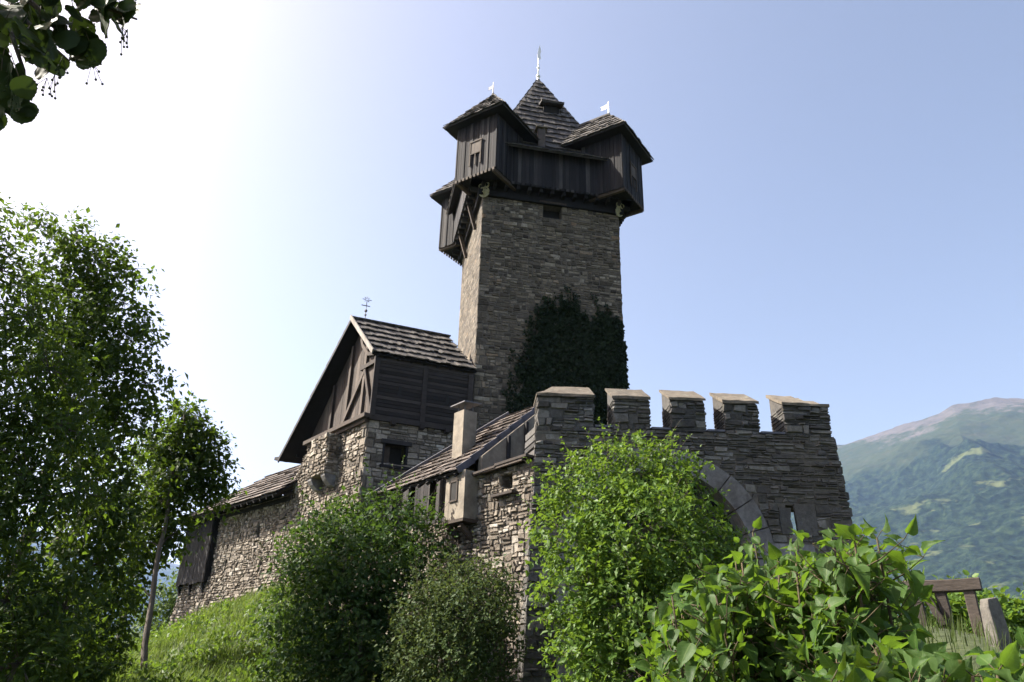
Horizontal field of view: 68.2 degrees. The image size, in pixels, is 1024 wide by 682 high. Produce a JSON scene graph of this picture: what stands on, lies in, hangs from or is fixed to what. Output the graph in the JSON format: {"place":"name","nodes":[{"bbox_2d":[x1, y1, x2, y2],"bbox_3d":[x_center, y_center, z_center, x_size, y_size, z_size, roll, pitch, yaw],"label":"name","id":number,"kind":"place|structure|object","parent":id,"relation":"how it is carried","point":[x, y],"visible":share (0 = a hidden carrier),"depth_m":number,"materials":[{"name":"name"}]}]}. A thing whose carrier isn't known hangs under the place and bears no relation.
{"place":"outdoors","nodes":[
{"label":"outdoors","id":0,"kind":"place"},
{"bbox_2d":[0,397,1023,651],"bbox_3d":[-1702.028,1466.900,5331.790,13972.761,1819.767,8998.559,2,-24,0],"label":"mountains","id":1,"kind":"structure","parent":0,"point":[950,477],"depth_m":3198.52,"materials":[{"name":"green plant"}]},
{"bbox_2d":[0,0,1023,564],"label":"sky","id":2,"kind":"structure","parent":0,"point":[833,214],"materials":[{"name":"blue"}]},
{"bbox_2d":[138,597,1023,681],"bbox_3d":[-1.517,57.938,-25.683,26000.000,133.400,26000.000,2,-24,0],"label":"ground","id":3,"kind":"structure","parent":0,"point":[970,641],"depth_m":6.37,"materials":[{"name":"green plant"}]},
{"bbox_2d":[2,558,127,681],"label":"undergrowth bush","id":4,"kind":"object","parent":3,"relation":"on","point":[90,661],"visible":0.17,"depth_m":16.08,"materials":[{"name":"green plant"}]},
{"bbox_2d":[0,191,137,681],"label":"ash tree","id":5,"kind":"object","parent":3,"relation":"on","point":[26,658],"visible":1,"depth_m":14.96,"materials":[{"name":"green plant"}]},
{"bbox_2d":[0,0,141,130],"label":"linden tree","id":6,"kind":"object","parent":3,"relation":"on","point":[25,25],"visible":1,"depth_m":2.29,"materials":[{"name":"green plant"}]},
{"bbox_2d":[1,201,193,681],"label":"maple tree","id":7,"kind":"object","parent":3,"relation":"on","point":[96,304],"visible":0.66,"depth_m":21.12,"materials":[{"name":"green plant"}]},
{"bbox_2d":[80,608,149,681],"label":"undergrowth bush","id":8,"kind":"object","parent":3,"relation":"on","point":[129,658],"visible":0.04,"depth_m":20.89,"materials":[{"name":"green plant"}]},
{"bbox_2d":[102,413,193,639],"bbox_3d":[-19.250,10.402,38.432,6.303,14.346,5.527,2,-24,0],"label":"alder tree","id":9,"kind":"object","parent":3,"relation":"on","point":[147,487],"visible":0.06,"depth_m":39.62,"materials":[{"name":"green plant"}]},
{"bbox_2d":[122,568,178,643],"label":"shrub","id":10,"kind":"object","parent":3,"relation":"on","point":[166,614],"visible":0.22,"depth_m":40.67,"materials":[{"name":"green plant"}]},
{"bbox_2d":[91,390,247,676],"bbox_3d":[-10.790,5.929,23.699,4.060,9.264,3.545,2,-24,0],"label":"slender tree","id":11,"kind":"object","parent":3,"relation":"on","point":[194,454],"visible":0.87,"depth_m":24.18,"materials":[{"name":"green plant"}]},
{"bbox_2d":[169,464,300,629],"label":"wing","id":12,"kind":"structure","parent":3,"relation":"on","point":[226,564],"depth_m":35.35,"materials":[{"name":"grey stone"}]},
{"bbox_2d":[96,580,427,681],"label":"slope grass","id":13,"kind":"structure","parent":3,"relation":"on","point":[166,645],"depth_m":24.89,"materials":[{"name":"green plant"}]},
{"bbox_2d":[236,455,460,681],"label":"elder bush","id":14,"kind":"object","parent":3,"relation":"on","point":[326,576],"visible":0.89,"depth_m":19.82,"materials":[{"name":"green plant"}]},
{"bbox_2d":[274,297,477,609],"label":"gabled house","id":15,"kind":"structure","parent":3,"relation":"on","point":[384,396],"depth_m":30.40,"materials":[{"name":"stone"}]},
{"bbox_2d":[379,438,411,469],"bbox_3d":[-4.493,4.380,28.980,1.200,1.100,0.320,11,-26,-21],"label":"window frame","id":16,"kind":"structure","parent":15,"relation":"in","point":[385,441],"depth_m":28.93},
{"bbox_2d":[350,453,534,681],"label":"curtain wall","id":17,"kind":"structure","parent":3,"relation":"on","point":[502,510],"depth_m":20.81,"materials":[{"name":"stone"}]},
{"bbox_2d":[369,400,534,543],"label":"lean to house","id":18,"kind":"structure","parent":17,"relation":"on","point":[459,461],"depth_m":23.90,"materials":[{"name":"grey wood"}]},
{"bbox_2d":[372,530,534,681],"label":"hazel bush","id":19,"kind":"object","parent":3,"relation":"on","point":[431,624],"visible":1,"depth_m":16.30,"materials":[{"name":"green plant"}]},
{"bbox_2d":[429,46,653,429],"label":"keep tower","id":20,"kind":"structure","parent":3,"relation":"on","point":[539,196],"depth_m":35.43,"materials":[{"name":"stone"}]},
{"bbox_2d":[501,285,629,424],"bbox_3d":[2.384,1.952,32.253,6.099,9.730,1.816,13,-26,-25],"label":"ivy","id":21,"kind":"object","parent":20,"relation":"attached to","point":[603,325],"visible":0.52,"depth_m":32.82,"materials":[{"name":"green plant"}]},
{"bbox_2d":[517,417,763,681],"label":"tall bush","id":22,"kind":"object","parent":3,"relation":"on","point":[661,545],"visible":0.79,"depth_m":14.70,"materials":[{"name":"green plant"}]},
{"bbox_2d":[514,387,852,681],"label":"battlement wall","id":23,"kind":"structure","parent":3,"relation":"on","point":[783,469],"depth_m":20.74,"materials":[{"name":"stone"}]},
{"bbox_2d":[626,516,834,681],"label":"lilac shrub","id":24,"kind":"object","parent":3,"relation":"on","point":[716,632],"visible":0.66,"depth_m":2.34,"materials":[{"name":"green plant"}]},
{"bbox_2d":[748,513,948,681],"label":"lilac shrub","id":25,"kind":"object","parent":3,"relation":"on","point":[845,583],"visible":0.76,"depth_m":2.17,"materials":[{"name":"green plant"}]},
{"bbox_2d":[794,617,1023,681],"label":"lilac shrub","id":26,"kind":"object","parent":3,"relation":"on","point":[918,660],"visible":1,"depth_m":1.48,"materials":[{"name":"green plant"}]},
{"bbox_2d":[874,577,984,635],"bbox_3d":[3.639,2.660,6.771,1.152,0.985,0.152,-15,-29,33],"label":"wooden railing","id":27,"kind":"object","parent":3,"relation":"on","point":[967,587],"visible":0.27,"depth_m":6.69,"materials":[{"name":"brown wood"}]},
{"bbox_2d":[894,569,1023,642],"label":"hedge shrub","id":28,"kind":"object","parent":3,"relation":"on","point":[1012,607],"visible":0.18,"depth_m":8.34,"materials":[{"name":"green plant"}]},
{"bbox_2d":[980,597,1011,649],"bbox_3d":[3.955,2.424,6.140,0.189,0.651,0.113,12,-26,-22],"label":"stone post","id":29,"kind":"object","parent":3,"relation":"on","point":[991,611],"visible":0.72,"depth_m":6.15,"materials":[{"name":"stone"}]},
{"bbox_2d":[895,606,1023,671],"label":"bank grass","id":30,"kind":"structure","parent":0,"point":[953,633],"depth_m":6.15,"materials":[{"name":"green plant"}]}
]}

